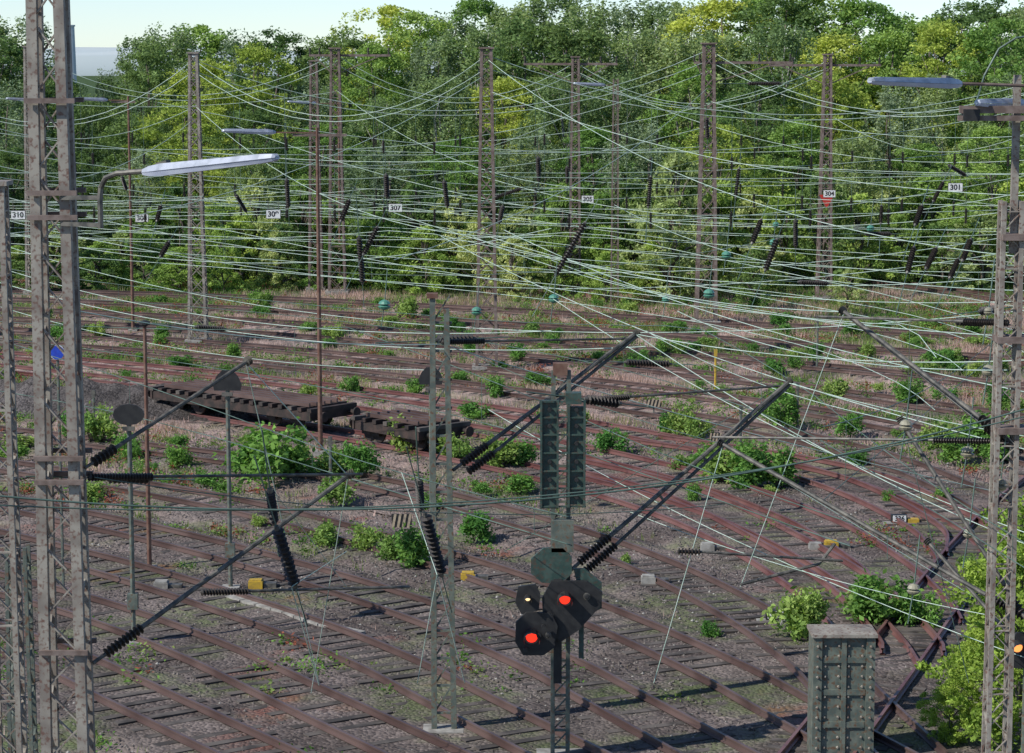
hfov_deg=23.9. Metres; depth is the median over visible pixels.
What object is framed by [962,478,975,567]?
strain insulator
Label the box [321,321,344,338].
bush
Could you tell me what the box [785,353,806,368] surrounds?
bush
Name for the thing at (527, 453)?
bush
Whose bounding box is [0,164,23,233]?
oak tree
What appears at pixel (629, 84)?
birch tree
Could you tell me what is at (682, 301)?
bush
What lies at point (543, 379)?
bush
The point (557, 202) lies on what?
shrub
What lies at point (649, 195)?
insulator string
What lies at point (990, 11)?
oak tree
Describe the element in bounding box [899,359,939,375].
bush
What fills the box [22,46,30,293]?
lattice mast
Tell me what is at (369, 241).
insulator string
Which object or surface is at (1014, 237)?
lattice mast
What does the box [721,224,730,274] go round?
strain insulator
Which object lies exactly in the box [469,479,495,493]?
bush
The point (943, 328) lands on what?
bush
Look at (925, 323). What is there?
bush
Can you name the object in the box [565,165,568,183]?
insulator string
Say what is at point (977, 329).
bush
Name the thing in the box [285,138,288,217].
insulator string
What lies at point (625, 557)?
bush
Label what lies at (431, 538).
insulator string
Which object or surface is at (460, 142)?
insulator string
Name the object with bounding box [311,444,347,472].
bush
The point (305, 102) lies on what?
yard lamp
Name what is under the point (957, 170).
insulator string
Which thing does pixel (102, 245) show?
shrub
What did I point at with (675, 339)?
bush
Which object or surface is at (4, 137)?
birch tree
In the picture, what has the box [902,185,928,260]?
insulator string
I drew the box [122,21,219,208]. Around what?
birch tree
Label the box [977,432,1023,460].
bush
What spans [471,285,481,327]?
strain insulator
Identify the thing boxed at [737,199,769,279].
insulator string
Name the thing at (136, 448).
bush
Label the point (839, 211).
shrub
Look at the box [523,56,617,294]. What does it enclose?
lattice mast
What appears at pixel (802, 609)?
bush
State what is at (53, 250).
shrub
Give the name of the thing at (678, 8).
birch tree
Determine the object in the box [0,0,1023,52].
sky
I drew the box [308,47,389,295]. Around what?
lattice mast
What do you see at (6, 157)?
oak tree
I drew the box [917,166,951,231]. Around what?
insulator string
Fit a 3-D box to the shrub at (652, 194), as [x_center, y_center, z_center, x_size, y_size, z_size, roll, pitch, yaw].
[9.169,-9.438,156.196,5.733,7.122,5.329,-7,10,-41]
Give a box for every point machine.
[153,579,194,588]
[242,578,287,588]
[461,571,513,580]
[641,574,692,584]
[693,541,744,550]
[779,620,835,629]
[808,541,856,549]
[824,539,871,548]
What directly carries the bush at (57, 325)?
on the ground at (70, 746)
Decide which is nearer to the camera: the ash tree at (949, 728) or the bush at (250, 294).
the ash tree at (949, 728)
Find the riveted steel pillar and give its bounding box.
[807,624,877,752]
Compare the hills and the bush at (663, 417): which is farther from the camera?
the hills
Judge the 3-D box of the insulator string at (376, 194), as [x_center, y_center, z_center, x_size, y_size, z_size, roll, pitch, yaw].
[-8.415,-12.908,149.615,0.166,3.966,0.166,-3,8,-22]
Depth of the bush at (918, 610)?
62.95 m
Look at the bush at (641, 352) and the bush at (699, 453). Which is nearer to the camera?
the bush at (699, 453)
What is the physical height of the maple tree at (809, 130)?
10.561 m
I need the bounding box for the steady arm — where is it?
[677,543,842,585]
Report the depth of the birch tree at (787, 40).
183.41 m
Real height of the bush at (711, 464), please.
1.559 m
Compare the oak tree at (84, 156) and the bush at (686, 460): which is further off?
the oak tree at (84, 156)
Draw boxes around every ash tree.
[914,544,1023,751]
[915,672,980,745]
[934,490,1023,690]
[940,632,1022,734]
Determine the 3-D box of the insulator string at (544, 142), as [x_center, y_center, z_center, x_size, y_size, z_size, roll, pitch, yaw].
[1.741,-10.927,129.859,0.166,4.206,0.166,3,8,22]
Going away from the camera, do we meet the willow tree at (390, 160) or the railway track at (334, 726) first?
the railway track at (334, 726)
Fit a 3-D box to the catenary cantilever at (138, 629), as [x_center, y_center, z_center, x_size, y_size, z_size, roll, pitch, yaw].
[-4.734,3.279,43.200,6.493,2.726,0.792,-6,9,-36]
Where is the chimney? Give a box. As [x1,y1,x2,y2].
[71,25,76,82]
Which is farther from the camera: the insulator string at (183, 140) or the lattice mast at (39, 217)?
the insulator string at (183, 140)
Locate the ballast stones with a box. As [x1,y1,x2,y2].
[0,424,1023,752]
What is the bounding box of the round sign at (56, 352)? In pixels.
[51,345,64,585]
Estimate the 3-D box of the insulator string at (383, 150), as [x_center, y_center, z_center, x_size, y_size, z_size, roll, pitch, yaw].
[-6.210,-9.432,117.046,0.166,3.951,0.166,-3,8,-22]
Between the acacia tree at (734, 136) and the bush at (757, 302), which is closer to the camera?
the bush at (757, 302)
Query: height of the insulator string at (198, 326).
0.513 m
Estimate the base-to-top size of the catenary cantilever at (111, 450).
2.353 m
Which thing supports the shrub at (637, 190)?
on the ground at (70, 746)
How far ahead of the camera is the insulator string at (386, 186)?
109.99 m
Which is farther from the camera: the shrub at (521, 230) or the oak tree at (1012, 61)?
the oak tree at (1012, 61)
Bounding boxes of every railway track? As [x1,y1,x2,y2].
[0,288,1023,348]
[0,297,1023,371]
[0,306,1023,398]
[0,316,1023,423]
[0,326,1023,474]
[0,338,1019,533]
[0,350,980,562]
[0,363,969,623]
[0,425,997,752]
[0,457,933,752]
[0,491,759,752]
[0,525,635,752]
[0,567,494,752]
[0,617,318,752]
[156,413,936,664]
[559,459,965,659]
[617,434,1004,558]
[748,466,1023,752]
[791,271,1023,311]
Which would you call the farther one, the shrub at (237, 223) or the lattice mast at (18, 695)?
the shrub at (237, 223)
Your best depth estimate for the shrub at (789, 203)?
154.25 m
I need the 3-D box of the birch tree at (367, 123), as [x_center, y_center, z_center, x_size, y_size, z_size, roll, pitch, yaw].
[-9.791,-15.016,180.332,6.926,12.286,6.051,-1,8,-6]
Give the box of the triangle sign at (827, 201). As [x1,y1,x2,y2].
[818,195,831,206]
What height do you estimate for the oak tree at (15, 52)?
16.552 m
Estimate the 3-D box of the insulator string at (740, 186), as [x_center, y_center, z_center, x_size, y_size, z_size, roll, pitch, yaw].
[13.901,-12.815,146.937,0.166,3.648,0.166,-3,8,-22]
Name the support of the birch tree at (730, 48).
on the ground at (70, 746)
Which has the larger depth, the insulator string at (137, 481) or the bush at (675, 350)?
the bush at (675, 350)
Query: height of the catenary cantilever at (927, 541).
2.465 m
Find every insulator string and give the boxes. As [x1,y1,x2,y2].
[25,473,194,483]
[91,153,95,221]
[114,154,130,202]
[131,133,134,195]
[142,153,146,221]
[144,225,178,283]
[149,189,165,247]
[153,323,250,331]
[182,133,185,195]
[221,170,254,225]
[233,133,235,195]
[238,137,242,214]
[254,455,307,625]
[261,429,278,555]
[284,154,290,224]
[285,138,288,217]
[327,181,356,254]
[332,139,336,219]
[345,206,387,290]
[356,195,364,303]
[372,136,375,214]
[375,136,377,199]
[375,334,507,344]
[382,141,385,221]
[383,153,388,214]
[406,446,451,612]
[414,136,416,199]
[415,427,424,539]
[432,142,435,224]
[440,149,449,224]
[454,136,456,199]
[458,135,461,213]
[467,183,536,206]
[494,136,496,199]
[496,176,508,237]
[526,391,652,407]
[532,198,598,316]
[534,137,536,199]
[536,136,540,196]
[543,134,545,211]
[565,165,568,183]
[567,159,570,228]
[582,359,696,367]
[625,133,628,209]
[645,157,652,239]
[649,158,652,227]
[656,135,658,193]
[704,90,708,147]
[720,81,796,85]
[729,157,733,226]
[732,152,740,227]
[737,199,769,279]
[739,135,742,195]
[750,216,785,309]
[752,148,755,207]
[767,279,848,285]
[781,136,784,195]
[793,183,797,267]
[800,149,803,209]
[809,156,812,225]
[850,150,853,211]
[864,231,891,235]
[879,188,882,252]
[887,156,891,224]
[896,223,920,313]
[900,152,904,213]
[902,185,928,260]
[908,227,946,303]
[913,317,982,326]
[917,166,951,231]
[925,151,977,182]
[933,239,967,313]
[940,305,1012,316]
[947,217,979,298]
[952,153,955,215]
[964,155,968,223]
[1006,154,1009,215]
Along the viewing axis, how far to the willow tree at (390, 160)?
160.86 m
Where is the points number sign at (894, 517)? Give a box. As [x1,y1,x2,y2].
[882,514,918,523]
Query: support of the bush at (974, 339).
on the ground at (70, 746)
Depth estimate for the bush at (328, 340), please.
122.89 m
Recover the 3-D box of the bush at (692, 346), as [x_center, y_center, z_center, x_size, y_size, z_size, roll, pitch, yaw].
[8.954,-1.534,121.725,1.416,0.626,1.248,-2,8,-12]
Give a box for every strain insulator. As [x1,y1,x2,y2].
[378,270,390,326]
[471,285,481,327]
[549,261,558,322]
[662,270,668,317]
[703,261,714,314]
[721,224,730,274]
[769,213,776,244]
[773,198,778,238]
[866,200,873,245]
[899,370,912,460]
[907,535,920,623]
[960,397,973,486]
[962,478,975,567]
[982,258,994,344]
[982,326,993,404]
[998,435,1006,499]
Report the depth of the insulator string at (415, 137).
149.76 m
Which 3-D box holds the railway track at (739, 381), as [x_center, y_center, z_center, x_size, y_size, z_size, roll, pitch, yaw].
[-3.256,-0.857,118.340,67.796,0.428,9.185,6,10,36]
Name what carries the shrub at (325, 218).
on the ground at (70, 746)
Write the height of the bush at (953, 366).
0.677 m
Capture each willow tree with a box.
[0,14,99,225]
[0,79,58,256]
[83,68,127,219]
[95,146,195,266]
[192,27,286,205]
[263,72,357,219]
[332,142,451,270]
[384,32,494,218]
[398,6,500,218]
[485,127,595,254]
[573,0,676,192]
[595,118,696,272]
[839,85,948,259]
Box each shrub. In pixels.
[0,259,30,289]
[11,223,104,275]
[11,245,57,279]
[20,261,100,290]
[79,240,125,282]
[79,249,128,289]
[81,231,171,273]
[108,230,173,288]
[114,207,200,275]
[134,246,221,290]
[149,181,213,273]
[183,201,270,283]
[194,225,248,289]
[201,211,279,280]
[216,173,301,279]
[240,222,316,287]
[247,227,299,288]
[280,174,337,276]
[284,198,375,277]
[290,242,373,291]
[331,218,407,279]
[332,206,421,292]
[347,220,425,285]
[366,179,450,278]
[374,233,454,293]
[384,225,464,293]
[425,188,491,281]
[433,213,515,291]
[456,181,524,275]
[480,208,571,280]
[480,235,546,298]
[496,225,545,287]
[524,180,616,293]
[529,220,580,297]
[572,177,687,289]
[572,189,640,283]
[574,250,638,302]
[576,224,629,293]
[614,199,726,302]
[616,175,692,283]
[619,235,691,298]
[620,147,727,292]
[676,187,722,281]
[690,179,751,283]
[690,235,735,297]
[704,189,794,279]
[718,246,785,308]
[722,239,795,295]
[750,192,827,288]
[775,171,862,287]
[808,192,897,283]
[826,268,868,308]
[832,183,935,265]
[865,213,935,284]
[874,169,992,275]
[888,222,991,286]
[922,211,1023,290]
[923,186,1007,282]
[974,179,1023,275]
[977,197,1023,284]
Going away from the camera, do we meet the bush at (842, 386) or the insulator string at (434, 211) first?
the bush at (842, 386)
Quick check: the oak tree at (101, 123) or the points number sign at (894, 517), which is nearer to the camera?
the points number sign at (894, 517)
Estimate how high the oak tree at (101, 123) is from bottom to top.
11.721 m
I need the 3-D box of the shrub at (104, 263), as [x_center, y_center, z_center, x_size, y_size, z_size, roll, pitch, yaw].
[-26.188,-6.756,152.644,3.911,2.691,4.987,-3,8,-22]
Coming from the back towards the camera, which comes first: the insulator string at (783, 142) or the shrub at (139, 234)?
the shrub at (139, 234)
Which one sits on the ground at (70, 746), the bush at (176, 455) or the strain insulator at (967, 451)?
the bush at (176, 455)
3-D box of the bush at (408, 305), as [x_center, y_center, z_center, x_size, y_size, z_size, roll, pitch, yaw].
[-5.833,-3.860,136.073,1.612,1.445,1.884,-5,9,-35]
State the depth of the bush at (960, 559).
70.33 m
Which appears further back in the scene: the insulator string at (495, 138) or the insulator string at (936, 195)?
the insulator string at (495, 138)
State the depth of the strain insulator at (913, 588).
47.92 m
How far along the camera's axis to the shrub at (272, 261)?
153.27 m
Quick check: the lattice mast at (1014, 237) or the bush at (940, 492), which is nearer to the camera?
the lattice mast at (1014, 237)
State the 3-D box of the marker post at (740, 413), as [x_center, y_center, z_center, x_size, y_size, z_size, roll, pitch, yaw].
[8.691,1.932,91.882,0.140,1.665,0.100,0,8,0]
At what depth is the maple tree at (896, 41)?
191.33 m
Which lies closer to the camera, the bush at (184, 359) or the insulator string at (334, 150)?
the bush at (184, 359)
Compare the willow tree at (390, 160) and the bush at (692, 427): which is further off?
the willow tree at (390, 160)
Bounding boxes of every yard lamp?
[6,97,51,290]
[61,154,279,228]
[84,96,137,331]
[222,128,346,456]
[287,100,341,274]
[573,79,618,308]
[867,36,1023,120]
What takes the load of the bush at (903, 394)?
on the ground at (70, 746)
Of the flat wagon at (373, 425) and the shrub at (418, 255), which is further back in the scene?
the shrub at (418, 255)
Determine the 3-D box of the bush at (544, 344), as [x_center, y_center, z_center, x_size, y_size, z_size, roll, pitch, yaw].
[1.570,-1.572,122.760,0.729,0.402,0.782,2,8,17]
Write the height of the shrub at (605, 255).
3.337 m
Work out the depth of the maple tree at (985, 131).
154.77 m
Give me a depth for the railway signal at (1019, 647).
48.18 m
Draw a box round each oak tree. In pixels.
[0,15,75,168]
[0,35,56,204]
[0,71,97,224]
[0,145,60,252]
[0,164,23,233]
[48,80,87,207]
[48,150,111,247]
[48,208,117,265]
[58,94,127,238]
[81,111,194,230]
[85,40,187,214]
[194,104,301,228]
[213,26,345,205]
[262,35,370,190]
[281,25,416,208]
[455,11,601,204]
[481,15,641,213]
[686,72,819,244]
[707,0,862,193]
[906,0,1023,200]
[920,0,1023,194]
[992,27,1023,172]
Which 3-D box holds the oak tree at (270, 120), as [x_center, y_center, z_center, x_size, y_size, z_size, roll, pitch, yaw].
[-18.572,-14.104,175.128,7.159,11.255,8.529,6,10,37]
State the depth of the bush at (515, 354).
117.40 m
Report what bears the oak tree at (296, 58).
on the ground at (70, 746)
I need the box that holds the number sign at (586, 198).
[581,188,593,202]
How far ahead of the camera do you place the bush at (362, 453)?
84.96 m
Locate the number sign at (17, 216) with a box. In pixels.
[11,206,25,218]
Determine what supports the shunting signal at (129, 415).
on the ground at (70, 746)
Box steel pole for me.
[139,320,156,565]
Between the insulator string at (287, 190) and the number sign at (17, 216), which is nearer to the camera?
the insulator string at (287, 190)
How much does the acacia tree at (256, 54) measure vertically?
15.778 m
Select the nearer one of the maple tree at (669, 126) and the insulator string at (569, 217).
the insulator string at (569, 217)
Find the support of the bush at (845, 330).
on the ground at (70, 746)
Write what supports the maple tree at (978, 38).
on the ground at (70, 746)
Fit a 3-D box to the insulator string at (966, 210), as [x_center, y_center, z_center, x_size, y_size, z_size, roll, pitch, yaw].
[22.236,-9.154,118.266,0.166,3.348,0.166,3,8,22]
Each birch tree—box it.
[0,122,4,174]
[95,27,186,207]
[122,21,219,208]
[211,163,296,274]
[277,175,358,259]
[336,92,425,231]
[394,68,487,237]
[413,18,534,227]
[459,1,575,182]
[498,0,604,167]
[511,69,611,230]
[537,0,633,191]
[565,65,668,226]
[572,21,684,207]
[601,0,688,161]
[619,26,747,205]
[638,0,743,172]
[659,24,770,217]
[728,14,838,246]
[797,130,909,271]
[894,64,986,227]
[957,68,1023,245]
[977,0,1023,162]
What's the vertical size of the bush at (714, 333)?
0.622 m
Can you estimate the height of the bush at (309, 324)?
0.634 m
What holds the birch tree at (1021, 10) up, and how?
on the ground at (70, 746)
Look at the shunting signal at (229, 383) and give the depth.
67.06 m
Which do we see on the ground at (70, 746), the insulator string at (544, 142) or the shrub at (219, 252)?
the shrub at (219, 252)
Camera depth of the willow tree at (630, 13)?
213.65 m
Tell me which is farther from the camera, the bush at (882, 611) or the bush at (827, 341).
the bush at (827, 341)
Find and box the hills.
[1,46,1006,75]
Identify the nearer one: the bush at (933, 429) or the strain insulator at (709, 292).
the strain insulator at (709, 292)
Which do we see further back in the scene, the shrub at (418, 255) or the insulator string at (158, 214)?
the shrub at (418, 255)
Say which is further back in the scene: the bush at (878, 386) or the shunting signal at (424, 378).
the bush at (878, 386)
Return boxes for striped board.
[392,514,411,534]
[646,400,660,412]
[709,433,721,440]
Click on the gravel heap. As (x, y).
(115, 395)
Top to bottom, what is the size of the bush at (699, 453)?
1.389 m
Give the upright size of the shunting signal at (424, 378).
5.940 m
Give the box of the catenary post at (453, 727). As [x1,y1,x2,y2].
[423,293,463,733]
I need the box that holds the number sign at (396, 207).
[388,195,401,211]
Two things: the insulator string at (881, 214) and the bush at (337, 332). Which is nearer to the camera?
the insulator string at (881, 214)
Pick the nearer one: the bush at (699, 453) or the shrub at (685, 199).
the bush at (699, 453)
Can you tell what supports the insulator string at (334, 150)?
attached to the overhead wires
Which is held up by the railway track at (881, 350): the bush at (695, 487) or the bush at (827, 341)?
the bush at (827, 341)
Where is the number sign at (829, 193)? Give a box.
[823,188,835,197]
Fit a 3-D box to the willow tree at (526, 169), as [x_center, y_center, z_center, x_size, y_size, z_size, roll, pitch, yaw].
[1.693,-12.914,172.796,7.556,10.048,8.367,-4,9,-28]
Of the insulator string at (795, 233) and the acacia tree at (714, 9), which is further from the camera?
the acacia tree at (714, 9)
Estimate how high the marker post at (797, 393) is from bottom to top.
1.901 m
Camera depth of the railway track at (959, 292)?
150.62 m
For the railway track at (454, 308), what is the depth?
138.30 m
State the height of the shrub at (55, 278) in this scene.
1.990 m
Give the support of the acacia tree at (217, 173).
on the ground at (70, 746)
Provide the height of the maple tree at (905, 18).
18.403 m
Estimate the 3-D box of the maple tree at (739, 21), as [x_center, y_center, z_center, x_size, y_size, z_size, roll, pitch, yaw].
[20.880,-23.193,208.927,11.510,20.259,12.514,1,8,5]
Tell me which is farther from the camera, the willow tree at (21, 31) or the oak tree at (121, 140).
the willow tree at (21, 31)
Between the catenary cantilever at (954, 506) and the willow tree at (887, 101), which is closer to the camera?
the catenary cantilever at (954, 506)
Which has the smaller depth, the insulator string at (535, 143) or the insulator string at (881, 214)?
the insulator string at (881, 214)
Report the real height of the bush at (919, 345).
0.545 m
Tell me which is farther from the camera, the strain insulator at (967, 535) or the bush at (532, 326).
the bush at (532, 326)
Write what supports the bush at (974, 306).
on the ground at (70, 746)
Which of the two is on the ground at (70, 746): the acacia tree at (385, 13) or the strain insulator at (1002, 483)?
the acacia tree at (385, 13)
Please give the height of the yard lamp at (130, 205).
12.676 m
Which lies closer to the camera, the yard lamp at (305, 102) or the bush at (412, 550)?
the bush at (412, 550)
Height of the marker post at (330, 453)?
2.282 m
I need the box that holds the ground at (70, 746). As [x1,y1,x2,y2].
[0,76,1023,752]
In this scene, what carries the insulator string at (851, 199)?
attached to the overhead wires
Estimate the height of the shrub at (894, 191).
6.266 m
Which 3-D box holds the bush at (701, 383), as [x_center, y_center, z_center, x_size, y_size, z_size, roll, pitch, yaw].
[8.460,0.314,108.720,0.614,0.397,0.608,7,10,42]
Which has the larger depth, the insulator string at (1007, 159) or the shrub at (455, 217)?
the shrub at (455, 217)
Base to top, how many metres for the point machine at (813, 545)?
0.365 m
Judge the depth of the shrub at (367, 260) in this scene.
153.52 m
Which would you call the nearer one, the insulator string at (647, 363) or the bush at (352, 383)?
the insulator string at (647, 363)
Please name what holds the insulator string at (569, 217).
attached to the overhead wires
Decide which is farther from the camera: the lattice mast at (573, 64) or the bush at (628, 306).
the lattice mast at (573, 64)
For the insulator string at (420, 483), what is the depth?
46.79 m
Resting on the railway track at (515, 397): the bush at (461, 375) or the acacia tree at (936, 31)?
the bush at (461, 375)
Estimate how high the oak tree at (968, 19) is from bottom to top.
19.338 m
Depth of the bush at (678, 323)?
129.86 m
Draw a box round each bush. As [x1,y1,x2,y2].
[0,434,34,447]
[0,445,30,459]
[50,326,63,341]
[51,321,62,329]
[61,408,66,436]
[68,480,106,501]
[84,401,122,442]
[85,319,108,336]
[113,430,136,451]
[119,439,142,457]
[134,351,142,361]
[144,462,160,471]
[147,295,167,302]
[150,332,168,344]
[152,323,170,336]
[163,443,195,468]
[166,354,194,365]
[167,432,190,445]
[194,469,226,485]
[212,416,315,487]
[224,437,278,479]
[225,340,242,357]
[246,289,260,305]
[246,304,274,315]
[249,288,276,306]
[250,511,268,526]
[280,443,324,477]
[289,444,313,457]
[295,320,316,331]
[297,382,317,394]
[305,518,341,547]
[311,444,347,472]
[317,470,360,504]
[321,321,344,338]
[321,336,339,348]
[336,375,360,390]
[338,438,387,478]
[348,518,386,550]
[370,297,383,303]
[374,315,402,325]
[374,534,401,560]
[383,350,396,355]
[385,413,427,453]
[390,294,422,318]
[391,522,442,568]
[404,375,427,393]
[420,308,429,315]
[424,491,444,509]
[436,314,458,330]
[436,431,468,455]
[443,438,480,458]
[450,370,471,380]
[454,399,494,419]
[456,321,465,331]
[457,506,496,542]
[462,344,479,352]
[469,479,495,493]
[475,427,522,467]
[482,373,504,397]
[488,359,508,367]
[503,470,539,494]
[504,438,539,465]
[505,342,528,360]
[518,320,542,334]
[523,370,558,384]
[527,309,541,317]
[537,342,548,347]
[543,332,561,343]
[549,327,563,336]
[586,409,591,422]
[590,351,604,359]
[591,298,605,308]
[591,424,629,452]
[614,299,640,312]
[620,551,632,563]
[621,349,651,360]
[655,336,670,351]
[656,319,688,331]
[656,410,681,433]
[661,405,699,435]
[667,339,686,354]
[667,450,693,470]
[669,336,682,345]
[673,298,690,304]
[680,415,716,438]
[683,340,703,350]
[685,481,704,501]
[687,325,702,333]
[689,439,724,470]
[694,380,706,386]
[696,336,718,346]
[698,441,754,483]
[700,617,723,637]
[704,328,717,335]
[724,436,772,489]
[742,445,802,490]
[746,342,761,351]
[747,297,770,306]
[754,388,802,428]
[760,579,838,644]
[761,355,790,372]
[763,484,779,491]
[765,383,795,397]
[767,311,793,325]
[777,321,792,335]
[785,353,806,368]
[786,346,809,358]
[803,342,826,356]
[818,338,830,342]
[820,377,852,397]
[829,410,866,437]
[830,572,882,618]
[841,322,860,334]
[842,567,927,624]
[846,448,869,464]
[856,341,876,358]
[869,381,883,391]
[879,317,891,326]
[880,488,894,500]
[889,377,928,403]
[889,429,903,436]
[893,600,904,619]
[898,330,917,341]
[898,585,945,627]
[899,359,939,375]
[902,335,927,344]
[907,339,921,345]
[912,344,926,348]
[914,420,957,449]
[916,317,945,328]
[919,353,926,360]
[923,348,949,361]
[929,388,961,400]
[930,346,958,370]
[930,485,952,498]
[933,325,947,330]
[936,428,975,463]
[937,345,966,360]
[946,361,969,374]
[950,405,1005,457]
[953,551,979,566]
[961,326,983,332]
[961,333,992,345]
[963,358,985,377]
[964,305,979,311]
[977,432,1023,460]
[982,381,1010,409]
[988,358,1009,368]
[1001,397,1023,411]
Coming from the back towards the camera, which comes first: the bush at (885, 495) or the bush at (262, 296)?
the bush at (262, 296)
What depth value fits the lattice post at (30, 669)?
47.06 m
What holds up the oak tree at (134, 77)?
on the ground at (70, 746)
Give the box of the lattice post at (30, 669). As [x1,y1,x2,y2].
[4,544,37,752]
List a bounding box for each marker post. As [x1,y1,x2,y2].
[91,390,95,416]
[328,436,331,503]
[714,349,716,388]
[739,405,742,441]
[796,382,799,427]
[816,316,818,366]
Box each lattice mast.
[0,180,27,752]
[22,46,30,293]
[24,0,96,752]
[185,52,211,342]
[306,60,325,292]
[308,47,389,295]
[472,47,500,369]
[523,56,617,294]
[691,43,792,324]
[769,54,880,301]
[981,75,1023,752]
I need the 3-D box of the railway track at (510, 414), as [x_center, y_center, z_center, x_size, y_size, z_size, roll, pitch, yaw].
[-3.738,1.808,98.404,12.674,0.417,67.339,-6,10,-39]
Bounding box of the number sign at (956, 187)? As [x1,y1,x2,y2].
[948,174,962,191]
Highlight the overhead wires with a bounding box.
[0,50,1023,692]
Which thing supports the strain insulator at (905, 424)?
attached to the catenary cantilever at (950, 396)
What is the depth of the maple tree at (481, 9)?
212.98 m
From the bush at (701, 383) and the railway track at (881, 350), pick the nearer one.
the bush at (701, 383)
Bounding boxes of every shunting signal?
[113,404,144,644]
[213,370,241,588]
[418,367,442,561]
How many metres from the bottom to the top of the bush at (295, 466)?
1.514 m
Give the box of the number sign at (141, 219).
[135,206,148,221]
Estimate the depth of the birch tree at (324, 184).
171.76 m
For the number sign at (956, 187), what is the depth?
117.80 m
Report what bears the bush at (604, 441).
on the ground at (70, 746)
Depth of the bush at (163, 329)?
126.34 m
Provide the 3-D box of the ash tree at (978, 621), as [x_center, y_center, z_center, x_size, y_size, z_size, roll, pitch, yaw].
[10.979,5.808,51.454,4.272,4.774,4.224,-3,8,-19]
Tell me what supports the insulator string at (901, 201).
attached to the overhead wires
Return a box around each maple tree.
[151,23,270,181]
[268,122,381,237]
[321,41,430,217]
[357,9,484,193]
[407,135,509,276]
[424,0,530,171]
[537,124,645,251]
[627,61,744,223]
[693,0,787,181]
[733,117,862,270]
[742,0,883,231]
[784,0,929,209]
[813,27,960,221]
[841,11,946,168]
[866,14,991,206]
[867,142,977,257]
[921,123,1023,284]
[928,16,1023,215]
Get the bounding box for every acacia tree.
[121,101,232,245]
[136,57,256,241]
[146,146,252,249]
[192,41,307,204]
[315,3,440,179]
[435,76,557,215]
[658,0,793,185]
[669,123,791,261]
[757,71,882,264]
[760,32,902,197]
[878,18,1021,205]
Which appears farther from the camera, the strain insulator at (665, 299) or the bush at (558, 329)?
the bush at (558, 329)
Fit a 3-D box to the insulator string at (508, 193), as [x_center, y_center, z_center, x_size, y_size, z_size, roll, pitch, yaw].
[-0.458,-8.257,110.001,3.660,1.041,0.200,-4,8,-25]
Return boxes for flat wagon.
[148,379,360,428]
[349,407,473,449]
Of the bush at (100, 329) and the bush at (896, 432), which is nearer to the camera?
the bush at (896, 432)
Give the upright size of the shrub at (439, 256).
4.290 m
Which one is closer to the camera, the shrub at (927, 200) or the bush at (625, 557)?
the bush at (625, 557)
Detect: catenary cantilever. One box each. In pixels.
[84,356,362,480]
[92,469,409,664]
[440,328,639,474]
[572,377,793,571]
[712,436,1022,619]
[818,306,1013,448]
[896,416,1023,618]
[923,537,1004,628]
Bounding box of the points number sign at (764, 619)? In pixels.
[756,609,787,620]
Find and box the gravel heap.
[0,377,287,423]
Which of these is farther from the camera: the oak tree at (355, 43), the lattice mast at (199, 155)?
the oak tree at (355, 43)
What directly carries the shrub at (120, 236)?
on the ground at (70, 746)
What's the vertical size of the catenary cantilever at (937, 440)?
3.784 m
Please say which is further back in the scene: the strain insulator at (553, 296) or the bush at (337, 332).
the bush at (337, 332)
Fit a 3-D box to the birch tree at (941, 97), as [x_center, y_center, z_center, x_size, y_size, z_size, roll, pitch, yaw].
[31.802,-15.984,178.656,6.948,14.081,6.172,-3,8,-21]
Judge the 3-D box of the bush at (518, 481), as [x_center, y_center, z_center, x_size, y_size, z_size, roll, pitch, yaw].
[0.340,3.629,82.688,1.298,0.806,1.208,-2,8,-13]
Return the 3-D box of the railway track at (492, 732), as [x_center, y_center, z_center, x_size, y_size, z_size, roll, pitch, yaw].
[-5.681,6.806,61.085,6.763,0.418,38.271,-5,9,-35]
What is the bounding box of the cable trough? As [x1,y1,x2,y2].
[225,595,365,633]
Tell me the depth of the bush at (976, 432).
89.78 m
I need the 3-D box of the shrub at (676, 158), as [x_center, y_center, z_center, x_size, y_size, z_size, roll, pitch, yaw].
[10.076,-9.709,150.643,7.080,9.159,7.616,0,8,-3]
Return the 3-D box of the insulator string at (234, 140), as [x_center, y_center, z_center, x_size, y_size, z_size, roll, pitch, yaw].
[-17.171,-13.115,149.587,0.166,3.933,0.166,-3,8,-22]
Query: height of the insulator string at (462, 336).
0.261 m
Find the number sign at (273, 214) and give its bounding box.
[266,201,280,218]
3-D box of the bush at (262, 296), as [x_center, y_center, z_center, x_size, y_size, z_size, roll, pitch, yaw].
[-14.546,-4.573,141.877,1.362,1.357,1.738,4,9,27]
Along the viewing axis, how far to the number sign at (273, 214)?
117.98 m
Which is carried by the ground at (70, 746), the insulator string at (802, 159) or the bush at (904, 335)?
the bush at (904, 335)
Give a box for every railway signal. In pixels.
[515,362,602,752]
[1014,632,1023,752]
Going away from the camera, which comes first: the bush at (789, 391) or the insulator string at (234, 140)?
the bush at (789, 391)
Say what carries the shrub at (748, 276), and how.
on the ground at (70, 746)
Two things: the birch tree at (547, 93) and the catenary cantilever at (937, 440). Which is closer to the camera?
the catenary cantilever at (937, 440)
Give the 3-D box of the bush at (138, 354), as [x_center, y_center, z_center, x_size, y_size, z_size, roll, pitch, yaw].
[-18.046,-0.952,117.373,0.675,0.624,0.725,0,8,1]

